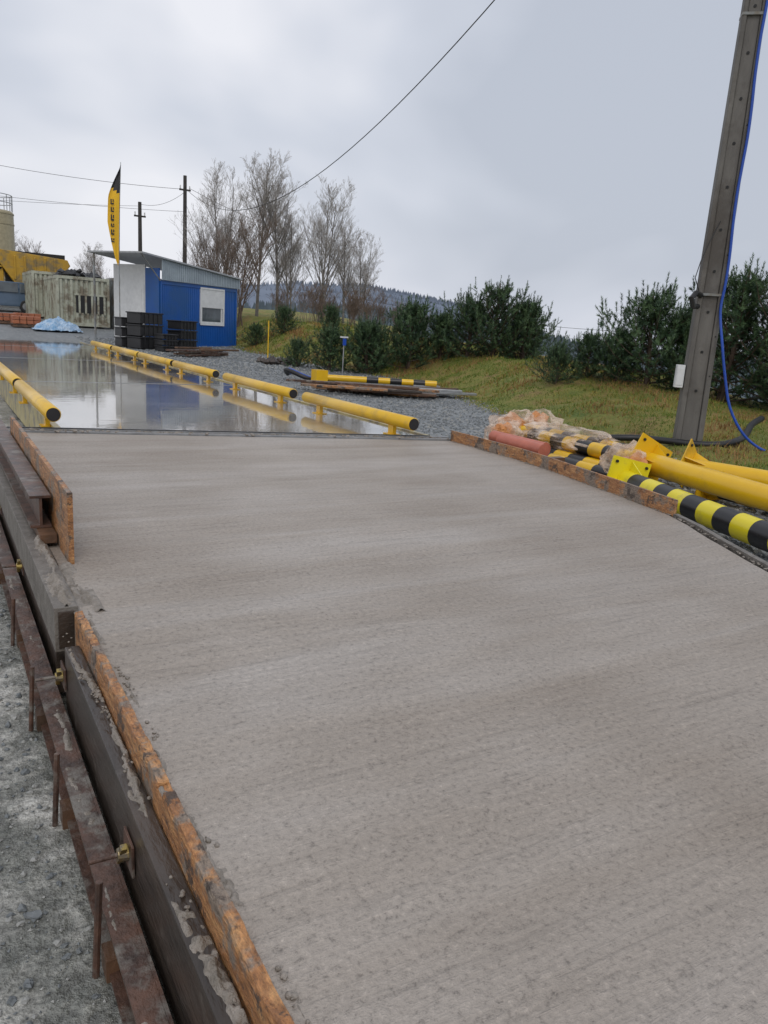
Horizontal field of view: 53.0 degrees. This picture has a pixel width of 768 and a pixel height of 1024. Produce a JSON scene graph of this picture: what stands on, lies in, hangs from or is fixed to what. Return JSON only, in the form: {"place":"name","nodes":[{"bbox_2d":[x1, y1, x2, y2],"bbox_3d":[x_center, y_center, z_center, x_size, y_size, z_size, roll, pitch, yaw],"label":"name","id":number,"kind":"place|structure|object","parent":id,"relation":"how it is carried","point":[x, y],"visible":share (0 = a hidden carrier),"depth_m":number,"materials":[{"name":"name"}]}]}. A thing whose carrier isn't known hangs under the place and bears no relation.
{"place":"outdoors","nodes":[
{"label":"outdoors","id":0,"kind":"place"},
{"bbox_2d":[0,598,106,1023],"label":"loose gravel","id":1,"kind":"structure","parent":0,"point":[32,916],"depth_m":1.98,"materials":[{"name":"gravel"}]},
{"bbox_2d":[103,278,555,336],"bbox_3d":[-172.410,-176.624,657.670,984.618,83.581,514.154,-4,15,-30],"label":"hill","id":2,"kind":"structure","parent":0,"point":[267,288],"depth_m":809.54,"materials":[{"name":"plant"}]},
{"bbox_2d":[0,305,767,1023],"bbox_3d":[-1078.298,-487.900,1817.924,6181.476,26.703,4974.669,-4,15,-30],"label":"ground","id":3,"kind":"structure","parent":0,"point":[66,905],"depth_m":2.55,"materials":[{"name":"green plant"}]},
{"bbox_2d":[0,193,14,280],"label":"silo","id":4,"kind":"object","parent":3,"relation":"on","point":[7,237],"visible":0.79,"depth_m":46.41,"materials":[{"name":"beige paint"}]},
{"bbox_2d":[0,313,16,323],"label":"brick pallet","id":5,"kind":"object","parent":3,"relation":"on","point":[6,319],"visible":0.66,"depth_m":30.76,"materials":[{"name":"orange brick"}]},
{"bbox_2d":[0,281,25,312],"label":"parked car","id":6,"kind":"object","parent":3,"relation":"on","point":[12,293],"visible":0.4,"depth_m":37.89,"materials":[{"name":"blue paint"}]},
{"bbox_2d":[10,315,40,327],"bbox_3d":[-14.040,-7.455,30.140,1.040,0.415,1.040,-4,15,-30],"label":"brick pallet","id":7,"kind":"object","parent":3,"relation":"on","point":[25,321],"visible":0.84,"depth_m":29.74,"materials":[{"name":"orange brick"}]},
{"bbox_2d":[0,249,69,282],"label":"dump truck","id":8,"kind":"object","parent":3,"relation":"on","point":[14,265],"visible":0.48,"depth_m":41.53,"materials":[{"name":"metal"}]},
{"bbox_2d":[22,270,55,316],"bbox_3d":[-16.394,-10.582,37.569,1.850,2.050,4.000,-4,15,-30],"label":"steel container","id":9,"kind":"object","parent":3,"relation":"on","point":[32,280],"visible":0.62,"depth_m":35.70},
{"bbox_2d":[31,316,82,331],"bbox_3d":[-12.519,-7.205,29.442,1.700,0.585,1.400,-4,15,-30],"label":"tarpaulin","id":10,"kind":"object","parent":3,"relation":"on","point":[57,323],"visible":1,"depth_m":29.07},
{"bbox_2d":[43,275,109,327],"bbox_3d":[-13.655,-9.304,34.046,2.100,2.000,4.210,-4,15,-30],"label":"steel container","id":11,"kind":"object","parent":3,"relation":"on","point":[68,298],"visible":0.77,"depth_m":32.38,"materials":[{"name":"metal"}]},
{"bbox_2d":[53,268,101,278],"bbox_3d":[-13.048,-10.082,32.846,1.950,0.562,1.786,-4,15,-30],"label":"scrap heap","id":12,"kind":"object","parent":11,"relation":"in","point":[70,272],"visible":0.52,"depth_m":32.30,"materials":[{"name":"black plastic"}]},
{"bbox_2d":[72,241,105,275],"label":"bare tree","id":13,"kind":"object","parent":3,"relation":"on","point":[88,268],"visible":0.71,"depth_m":54.18,"materials":[{"name":"plant"}]},
{"bbox_2d":[107,278,113,328],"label":"steel gate panel","id":14,"kind":"structure","parent":3,"relation":"on","point":[111,286],"depth_m":33.46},
{"bbox_2d":[107,162,120,346],"bbox_3d":[-8.547,-8.136,24.491,0.427,5.640,0.110,-4,15,-30],"label":"advertising flag","id":15,"kind":"object","parent":3,"relation":"on","point":[113,219],"visible":1,"depth_m":24.20,"materials":[{"name":"yellow fabric"}]},
{"bbox_2d":[113,316,138,346],"bbox_3d":[-8.363,-5.906,25.222,0.760,0.920,0.760,-6,16,-35],"label":"black plastic crate stack","id":16,"kind":"object","parent":3,"relation":"on","point":[120,331],"visible":0.41,"depth_m":24.86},
{"bbox_2d":[134,202,145,250],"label":"utility pole","id":17,"kind":"object","parent":3,"relation":"on","point":[139,216],"visible":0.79,"depth_m":40.89,"materials":[{"name":"brown wood"}]},
{"bbox_2d":[125,311,163,348],"bbox_3d":[-7.705,-5.855,24.792,0.760,1.120,0.910,13,16,35],"label":"black plastic crate stack","id":18,"kind":"object","parent":3,"relation":"on","point":[141,331],"visible":0.86,"depth_m":24.49,"materials":[{"name":"plastic"}]},
{"bbox_2d":[0,416,310,1023],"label":"wooden formwork","id":19,"kind":"object","parent":3,"relation":"on","point":[211,968],"visible":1,"depth_m":1.91,"materials":[{"name":"orange wood"}]},
{"bbox_2d":[87,250,242,346],"bbox_3d":[-7.741,-7.542,27.792,2.500,3.030,5.116,11,15,27],"label":"site cabin","id":20,"kind":"object","parent":3,"relation":"on","point":[205,299],"visible":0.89,"depth_m":26.77,"materials":[{"name":"metal"}]},
{"bbox_2d":[202,307,220,321],"bbox_3d":[-6.367,-7.217,28.336,0.014,0.560,1.200,11,15,27],"label":"window glass","id":21,"kind":"structure","parent":20,"relation":"in","point":[208,314],"depth_m":28.32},
{"bbox_2d":[200,287,224,325],"bbox_3d":[-6.312,-7.521,28.244,0.075,1.320,1.320,11,15,27],"label":"window frame and shutter","id":22,"kind":"structure","parent":20,"relation":"in","point":[209,298],"depth_m":28.21,"materials":[{"name":"white paint"}]},
{"bbox_2d":[154,333,178,350],"bbox_3d":[-6.886,-5.365,24.339,0.560,0.520,0.560,15,18,41],"label":"black plastic crate stack","id":23,"kind":"object","parent":3,"relation":"on","point":[162,345],"visible":0.92,"depth_m":24.16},
{"bbox_2d":[166,320,197,346],"bbox_3d":[-6.794,-5.970,25.904,0.660,0.920,0.810,11,15,27],"label":"black plastic crate stack","id":24,"kind":"object","parent":3,"relation":"on","point":[184,333],"visible":0.69,"depth_m":25.62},
{"bbox_2d":[179,175,190,262],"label":"utility pole","id":25,"kind":"object","parent":3,"relation":"on","point":[184,190],"visible":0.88,"depth_m":41.01,"materials":[{"name":"brown wood"}]},
{"bbox_2d":[185,0,494,210],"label":"overhead wire","id":26,"kind":"object","parent":25,"relation":"attached to","point":[382,119],"visible":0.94,"depth_m":17.95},
{"bbox_2d":[177,219,224,270],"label":"bare tree","id":27,"kind":"object","parent":3,"relation":"on","point":[204,241],"visible":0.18,"depth_m":35.51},
{"bbox_2d":[165,347,238,355],"bbox_3d":[-5.613,-4.878,23.423,1.224,0.231,2.554,13,16,34],"label":"timber plank pile","id":28,"kind":"object","parent":3,"relation":"on","point":[201,351],"visible":1,"depth_m":23.26,"materials":[{"name":"wood"}]},
{"bbox_2d":[168,160,256,272],"bbox_3d":[-7.871,-12.102,35.100,4.040,7.274,3.729,1,14,-13],"label":"bare tree","id":29,"kind":"object","parent":3,"relation":"on","point":[225,220],"visible":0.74,"depth_m":34.57,"materials":[{"name":"plant"}]},
{"bbox_2d":[0,339,430,435],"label":"weighbridge","id":30,"kind":"object","parent":3,"relation":"on","point":[81,385],"visible":0.69,"depth_m":10.00,"materials":[{"name":"metal"}]},
{"bbox_2d":[0,362,21,393],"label":"guard rail","id":31,"kind":"object","parent":30,"relation":"on","point":[9,376],"visible":0.78,"depth_m":9.63,"materials":[{"name":"metal"}]},
{"bbox_2d":[14,380,60,426],"bbox_3d":[-3.540,-1.111,7.790,0.132,0.223,2.748,-4,15,-30],"label":"guard rail","id":32,"kind":"object","parent":30,"relation":"on","point":[46,409],"visible":1,"depth_m":7.12,"materials":[{"name":"metal"}]},
{"bbox_2d":[111,346,138,360],"bbox_3d":[-6.198,-3.811,18.461,0.132,0.223,2.728,-4,15,-30],"label":"guard rail","id":33,"kind":"object","parent":30,"relation":"on","point":[117,349],"visible":0.79,"depth_m":18.23,"materials":[{"name":"metal"}]},
{"bbox_2d":[137,352,173,369],"bbox_3d":[-4.781,-3.158,16.093,0.132,0.223,2.698,-4,15,-30],"label":"guard rail","id":34,"kind":"object","parent":30,"relation":"on","point":[167,362],"visible":0.84,"depth_m":15.82,"materials":[{"name":"metal"}]},
{"bbox_2d":[172,360,218,381],"bbox_3d":[-3.407,-2.525,13.797,0.132,0.223,2.478,-4,15,-30],"label":"guard rail","id":35,"kind":"object","parent":30,"relation":"on","point":[207,372],"visible":1,"depth_m":13.47,"materials":[{"name":"metal"}]},
{"bbox_2d":[6,426,449,440],"bbox_3d":[-1.341,-0.686,7.242,4.222,0.132,0.174,-1,14,-18],"label":"steel joint strip","id":36,"kind":"object","parent":30,"relation":"on","point":[213,433],"visible":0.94,"depth_m":7.17,"materials":[{"name":"black paint"}]},
{"bbox_2d":[222,373,297,402],"bbox_3d":[-1.860,-1.813,11.213,0.132,0.223,2.688,-4,15,-30],"label":"guard rail","id":37,"kind":"object","parent":30,"relation":"on","point":[279,391],"visible":1,"depth_m":10.86,"materials":[{"name":"metal"}]},
{"bbox_2d":[302,392,418,434],"bbox_3d":[-0.349,-1.117,8.687,0.132,0.223,2.578,-4,15,-30],"label":"guard rail","id":38,"kind":"object","parent":30,"relation":"on","point":[392,420],"visible":0.98,"depth_m":8.35,"materials":[{"name":"metal"}]},
{"bbox_2d":[194,219,248,292],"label":"bare tree","id":39,"kind":"object","parent":3,"relation":"on","point":[216,261],"visible":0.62,"depth_m":33.71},
{"bbox_2d":[222,266,248,319],"bbox_3d":[-6.716,-9.248,33.474,1.734,3.112,1.571,3,13,-5],"label":"bare shrub","id":40,"kind":"object","parent":3,"relation":"on","point":[243,284],"visible":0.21,"depth_m":33.45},
{"bbox_2d":[218,204,281,326],"bbox_3d":[-5.952,-10.803,33.949,2.857,5.314,1.936,-3,15,-26],"label":"bare tree","id":41,"kind":"object","parent":3,"relation":"on","point":[250,270],"visible":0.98,"depth_m":33.80,"materials":[{"name":"plant"}]},
{"bbox_2d":[236,322,273,345],"bbox_3d":[-4.783,-6.698,28.836,1.615,1.043,1.277,-4,15,-29],"label":"bush","id":42,"kind":"object","parent":3,"relation":"on","point":[257,329],"visible":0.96,"depth_m":28.74,"materials":[{"name":"green plant"}]},
{"bbox_2d":[229,148,307,315],"bbox_3d":[-5.714,-12.740,35.314,3.544,7.619,3.880,7,14,13],"label":"bare tree","id":43,"kind":"object","parent":3,"relation":"on","point":[267,189],"visible":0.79,"depth_m":35.08,"materials":[{"name":"plant"}]},
{"bbox_2d":[238,169,313,317],"bbox_3d":[-5.240,-12.524,36.287,3.429,6.733,3.132,8,14,18],"label":"bare tree","id":44,"kind":"object","parent":3,"relation":"on","point":[278,279],"visible":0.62,"depth_m":35.77,"materials":[{"name":"plant"}]},
{"bbox_2d":[256,355,298,365],"bbox_3d":[-3.206,-4.453,22.790,1.116,0.409,1.285,-4,15,-30],"label":"dark rubble pile","id":45,"kind":"object","parent":3,"relation":"on","point":[271,360],"visible":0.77,"depth_m":22.43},
{"bbox_2d":[269,285,293,311],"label":"bare shrub","id":46,"kind":"object","parent":3,"relation":"on","point":[280,298],"visible":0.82,"depth_m":35.28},
{"bbox_2d":[265,304,301,333],"bbox_3d":[-3.746,-7.228,28.723,1.432,1.202,1.234,2,13,-7],"label":"bush","id":47,"kind":"object","parent":3,"relation":"on","point":[281,319],"visible":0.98,"depth_m":28.59,"materials":[{"name":"green plant"}]},
{"bbox_2d":[264,204,314,314],"bbox_3d":[-4.686,-11.809,36.778,2.784,5.432,3.017,-8,17,-40],"label":"bare tree","id":48,"kind":"object","parent":3,"relation":"on","point":[289,269],"visible":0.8,"depth_m":36.37,"materials":[{"name":"plant"}]},
{"bbox_2d":[281,334,318,366],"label":"pine tree","id":49,"kind":"object","parent":3,"relation":"on","point":[294,344],"visible":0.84,"depth_m":22.02,"materials":[{"name":"green plant"}]},
{"bbox_2d":[288,280,322,322],"bbox_3d":[-3.299,-9.045,33.226,1.552,1.973,1.093,11,15,27],"label":"bare shrub","id":50,"kind":"object","parent":3,"relation":"on","point":[304,294],"visible":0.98,"depth_m":33.16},
{"bbox_2d":[284,367,333,381],"bbox_3d":[-1.450,-3.238,18.222,2.010,0.317,1.067,-4,15,-30],"label":"coiled hose","id":51,"kind":"object","parent":3,"relation":"on","point":[288,371],"visible":0.52,"depth_m":17.53,"materials":[{"name":"black plastic"}]},
{"bbox_2d":[305,285,322,321],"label":"bare shrub","id":52,"kind":"object","parent":3,"relation":"on","point":[317,303],"visible":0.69,"depth_m":34.84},
{"bbox_2d":[305,281,333,321],"bbox_3d":[-2.971,-9.623,35.310,1.618,2.057,1.140,9,14,22],"label":"bare shrub","id":53,"kind":"object","parent":3,"relation":"on","point":[323,292],"visible":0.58,"depth_m":35.15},
{"bbox_2d":[296,321,355,371],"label":"pine tree","id":54,"kind":"object","parent":3,"relation":"on","point":[330,335],"visible":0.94,"depth_m":21.36,"materials":[{"name":"green plant"}]},
{"bbox_2d":[294,174,360,320],"bbox_3d":[-2.536,-12.107,35.589,3.431,6.692,3.717,-4,15,-28],"label":"bare tree","id":55,"kind":"object","parent":3,"relation":"on","point":[326,242],"visible":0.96,"depth_m":35.55,"materials":[{"name":"plant"}]},
{"bbox_2d":[317,303,345,331],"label":"bush","id":56,"kind":"object","parent":3,"relation":"on","point":[332,316],"visible":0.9,"depth_m":27.36,"materials":[{"name":"green plant"}]},
{"bbox_2d":[326,220,364,322],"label":"bare tree","id":57,"kind":"object","parent":3,"relation":"on","point":[343,278],"visible":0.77,"depth_m":36.11,"materials":[{"name":"plant"}]},
{"bbox_2d":[338,285,360,322],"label":"bare shrub","id":58,"kind":"object","parent":3,"relation":"on","point":[350,300],"visible":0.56,"depth_m":34.49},
{"bbox_2d":[344,289,362,325],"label":"bare shrub","id":59,"kind":"object","parent":3,"relation":"on","point":[353,311],"visible":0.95,"depth_m":33.96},
{"bbox_2d":[334,231,382,321],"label":"bare tree","id":60,"kind":"object","parent":3,"relation":"on","point":[361,270],"visible":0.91,"depth_m":36.18,"materials":[{"name":"plant"}]},
{"bbox_2d":[326,312,396,374],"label":"pine tree","id":61,"kind":"object","parent":3,"relation":"on","point":[363,332],"visible":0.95,"depth_m":21.17,"materials":[{"name":"green plant"}]},
{"bbox_2d":[286,379,439,397],"bbox_3d":[-0.423,-2.550,15.832,3.127,0.204,1.280,4,13,2],"label":"timber plank pile","id":62,"kind":"object","parent":3,"relation":"on","point":[371,388],"visible":1,"depth_m":15.55,"materials":[{"name":"orange wood"}]},
{"bbox_2d":[357,286,379,320],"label":"bare shrub","id":63,"kind":"object","parent":3,"relation":"on","point":[366,307],"visible":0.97,"depth_m":33.40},
{"bbox_2d":[342,316,399,363],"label":"pine tree","id":64,"kind":"object","parent":3,"relation":"on","point":[378,342],"visible":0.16,"depth_m":22.12,"materials":[{"name":"green plant"}]},
{"bbox_2d":[311,369,436,386],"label":"striped barrier beam","id":65,"kind":"structure","parent":3,"relation":"on","point":[320,375],"depth_m":17.24,"materials":[{"name":"metal"}]},
{"bbox_2d":[369,285,390,321],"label":"bare shrub","id":66,"kind":"object","parent":3,"relation":"on","point":[381,308],"visible":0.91,"depth_m":34.12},
{"bbox_2d":[26,432,767,1023],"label":"concrete slab","id":67,"kind":"structure","parent":3,"relation":"on","point":[450,732],"depth_m":2.19,"materials":[{"name":"concrete"}]},
{"bbox_2d":[372,294,444,368],"bbox_3d":[0.776,-5.011,21.390,2.109,2.123,2.249,16,18,42],"label":"bush","id":68,"kind":"object","parent":3,"relation":"on","point":[414,315],"visible":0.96,"depth_m":21.16,"materials":[{"name":"green plant"}]},
{"bbox_2d":[75,336,767,559],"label":"crushed stone gravel","id":69,"kind":"structure","parent":3,"relation":"on","point":[757,551],"depth_m":15.47,"materials":[{"name":"gravel"}]},
{"bbox_2d":[372,386,476,397],"bbox_3d":[0.791,-2.559,16.315,2.328,0.152,1.005,2,13,-8],"label":"timber plank pile","id":70,"kind":"object","parent":3,"relation":"on","point":[450,391],"visible":0.47,"depth_m":16.18,"materials":[{"name":"wood"}]},
{"bbox_2d":[414,308,468,360],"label":"pine tree","id":71,"kind":"object","parent":3,"relation":"on","point":[435,322],"visible":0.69,"depth_m":21.29,"materials":[{"name":"green plant"}]},
{"bbox_2d":[421,284,522,357],"bbox_3d":[2.337,-5.251,21.214,2.454,2.028,2.890,-1,14,-21],"label":"bush","id":72,"kind":"object","parent":3,"relation":"on","point":[467,309],"visible":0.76,"depth_m":20.93,"materials":[{"name":"green plant"}]},
{"bbox_2d":[449,275,548,357],"bbox_3d":[3.013,-5.334,21.076,2.520,2.301,2.749,3,13,-4],"label":"bush","id":73,"kind":"object","parent":3,"relation":"on","point":[500,293],"visible":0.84,"depth_m":20.68,"materials":[{"name":"green plant"}]},
{"bbox_2d":[488,409,535,435],"bbox_3d":[1.550,-0.965,9.411,0.659,0.594,0.626,-4,15,-30],"label":"plastic wrap","id":74,"kind":"object","parent":3,"relation":"on","point":[497,418],"visible":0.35,"depth_m":9.27,"materials":[{"name":"beige"}]},
{"bbox_2d":[497,411,525,429],"bbox_3d":[1.576,-1.070,9.375,0.374,0.307,0.337,-4,15,-30],"label":"kraft paper wrap","id":75,"kind":"object","parent":74,"relation":"on","point":[513,416],"visible":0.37,"depth_m":9.27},
{"bbox_2d":[488,310,561,358],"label":"pine tree","id":76,"kind":"object","parent":3,"relation":"on","point":[547,340],"visible":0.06,"depth_m":21.63,"materials":[{"name":"green plant"}]},
{"bbox_2d":[489,430,564,461],"bbox_3d":[1.365,-0.589,7.871,0.500,0.395,1.052,-4,15,-30],"label":"red pipe","id":77,"kind":"object","parent":3,"relation":"on","point":[538,447],"visible":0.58,"depth_m":7.61,"materials":[{"name":"paint"}]},
{"bbox_2d":[492,290,569,359],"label":"pine tree","id":78,"kind":"object","parent":3,"relation":"on","point":[527,307],"visible":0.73,"depth_m":20.70,"materials":[{"name":"green plant"}]},
{"bbox_2d":[524,410,563,429],"bbox_3d":[1.970,-1.048,9.754,0.571,0.527,0.616,-4,15,-30],"label":"plastic wrap","id":79,"kind":"object","parent":3,"relation":"on","point":[529,413],"visible":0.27,"depth_m":9.66,"materials":[{"name":"beige"}]},
{"bbox_2d":[525,411,548,426],"bbox_3d":[1.946,-1.122,9.717,0.311,0.314,0.282,-4,15,-30],"label":"kraft paper wrap","id":80,"kind":"object","parent":79,"relation":"on","point":[536,416],"visible":0.41,"depth_m":9.62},
{"bbox_2d":[524,339,588,383],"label":"pine tree","id":81,"kind":"object","parent":3,"relation":"on","point":[559,358],"visible":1,"depth_m":15.30,"materials":[{"name":"green plant"}]},
{"bbox_2d":[523,421,614,454],"bbox_3d":[2.093,-0.843,8.685,0.807,0.307,1.406,-4,15,-30],"label":"plastic wrap","id":82,"kind":"object","parent":3,"relation":"on","point":[587,431],"visible":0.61,"depth_m":8.62,"materials":[{"name":"beige"}]},
{"bbox_2d":[548,453,609,475],"bbox_3d":[1.850,-0.522,8.143,0.240,0.240,2.040,-4,15,-29],"label":"striped pipe","id":83,"kind":"object","parent":3,"relation":"on","point":[593,467],"visible":0.17,"depth_m":7.75,"materials":[{"name":"metal"}]},
{"bbox_2d":[484,422,524,438],"bbox_3d":[1.394,-0.860,8.945,0.530,0.394,0.407,0,14,-14],"label":"plastic wrap","id":84,"kind":"object","parent":83,"relation":"on","point":[520,432],"visible":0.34,"depth_m":8.90,"materials":[{"name":"beige"}]},
{"bbox_2d":[491,422,515,434],"bbox_3d":[1.371,-0.901,8.842,0.281,0.262,0.242,-4,15,-30],"label":"kraft paper wrap","id":85,"kind":"object","parent":84,"relation":"on","point":[506,427],"visible":0.47,"depth_m":8.76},
{"bbox_2d":[550,448,610,466],"bbox_3d":[1.971,-0.581,8.380,0.240,0.240,2.140,-3,15,-27],"label":"striped pipe","id":86,"kind":"object","parent":3,"relation":"on","point":[574,456],"visible":0.12,"depth_m":8.15,"materials":[{"name":"metal"}]},
{"bbox_2d":[515,422,631,461],"bbox_3d":[2.072,-0.733,8.399,0.240,0.240,1.940,-3,15,-26],"label":"striped pipe","id":87,"kind":"object","parent":86,"relation":"on","point":[591,449],"visible":0.66,"depth_m":8.35,"materials":[{"name":"metal"}]},
{"bbox_2d":[561,328,621,377],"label":"pine tree","id":88,"kind":"object","parent":3,"relation":"on","point":[588,340],"visible":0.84,"depth_m":15.40,"materials":[{"name":"green plant"}]},
{"bbox_2d":[450,430,767,571],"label":"wooden formwork","id":89,"kind":"object","parent":3,"relation":"on","point":[667,505],"visible":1,"depth_m":5.67,"materials":[{"name":"orange wood"}]},
{"bbox_2d":[586,323,647,381],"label":"pine tree","id":90,"kind":"object","parent":3,"relation":"on","point":[624,354],"visible":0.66,"depth_m":15.07,"materials":[{"name":"green plant"}]},
{"bbox_2d":[599,440,646,472],"bbox_3d":[2.317,-0.468,7.433,0.445,0.469,0.500,11,15,29],"label":"plastic wrap","id":91,"kind":"object","parent":3,"relation":"on","point":[618,451],"visible":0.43,"depth_m":7.54,"materials":[{"name":"beige"}]},
{"bbox_2d":[622,451,647,462],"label":"kraft paper wrap","id":92,"kind":"object","parent":91,"relation":"on","point":[638,456],"visible":0.3,"depth_m":7.23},
{"bbox_2d":[592,273,725,384],"bbox_3d":[5.199,-3.529,14.843,2.496,2.201,3.376,5,13,4],"label":"pine tree","id":93,"kind":"object","parent":3,"relation":"on","point":[658,307],"visible":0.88,"depth_m":14.57,"materials":[{"name":"green plant"}]},
{"bbox_2d":[597,416,764,446],"bbox_3d":[4.322,-1.075,10.365,2.778,0.407,0.908,-1,14,-20],"label":"black drain pipe","id":94,"kind":"object","parent":3,"relation":"on","point":[751,425],"visible":0.82,"depth_m":10.20,"materials":[{"name":"plastic"}]},
{"bbox_2d":[630,303,732,391],"bbox_3d":[5.841,-3.162,14.806,2.074,1.857,2.068,1,14,-12],"label":"pine tree","id":95,"kind":"object","parent":3,"relation":"on","point":[671,382],"visible":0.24,"depth_m":14.70,"materials":[{"name":"green plant"}]},
{"bbox_2d":[607,455,767,551],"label":"bollard","id":96,"kind":"object","parent":3,"relation":"on","point":[748,529],"visible":0.7,"depth_m":5.78,"materials":[{"name":"metal"}]},
{"bbox_2d":[630,433,767,511],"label":"bollard","id":97,"kind":"object","parent":3,"relation":"on","point":[735,488],"visible":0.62,"depth_m":6.71,"materials":[{"name":"metal"}]},
{"bbox_2d":[656,252,767,401],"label":"pine tree","id":98,"kind":"object","parent":3,"relation":"on","point":[736,294],"visible":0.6,"depth_m":14.17,"materials":[{"name":"green plant"}]},
{"bbox_2d":[672,0,767,450],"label":"utility pole","id":99,"kind":"object","parent":3,"relation":"on","point":[693,377],"visible":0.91,"depth_m":9.64,"materials":[{"name":"concrete"}]},
{"bbox_2d":[679,439,767,487],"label":"bollard","id":100,"kind":"object","parent":3,"relation":"on","point":[691,455],"visible":0.47,"depth_m":7.39,"materials":[{"name":"metal"}]},
{"bbox_2d":[686,258,767,411],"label":"pine tree","id":101,"kind":"object","parent":3,"relation":"on","point":[763,382],"visible":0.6,"depth_m":14.10,"materials":[{"name":"green plant"}]},
{"bbox_2d":[695,471,766,511],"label":"bollard","id":102,"kind":"object","parent":3,"relation":"on","point":[705,495],"visible":0.17,"depth_m":7.15,"materials":[{"name":"metal"}]},
{"bbox_2d":[716,300,767,404],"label":"pine tree","id":103,"kind":"object","parent":3,"relation":"on","point":[754,386],"visible":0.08,"depth_m":15.52,"materials":[{"name":"green plant"}]},
{"bbox_2d":[0,0,767,351],"label":"sky","id":104,"kind":"structure","parent":0,"point":[569,149],"materials":[{"name":"grey"}]},
{"bbox_2d":[229,318,767,469],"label":"grass","id":105,"kind":"structure","parent":0,"point":[454,383],"depth_m":14.87,"materials":[{"name":"plant"}]},
{"bbox_2d":[237,299,767,402],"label":"hill","id":106,"kind":"structure","parent":0,"point":[267,306],"depth_m":453.19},
{"bbox_3d":[2.130,-0.632,8.640,0.325,0.240,2.148,-4,15,-30],"label":"striped pipe","id":107,"kind":"object","parent":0,"visible":0},
{"bbox_2d":[530,420,634,450],"bbox_3d":[2.255,-0.786,8.672,0.240,0.240,1.940,-4,15,-28],"label":"striped pipe","id":108,"kind":"object","parent":107,"relation":"on","point":[593,439],"visible":0.26,"depth_m":8.59,"materials":[{"name":"yellow paint"}]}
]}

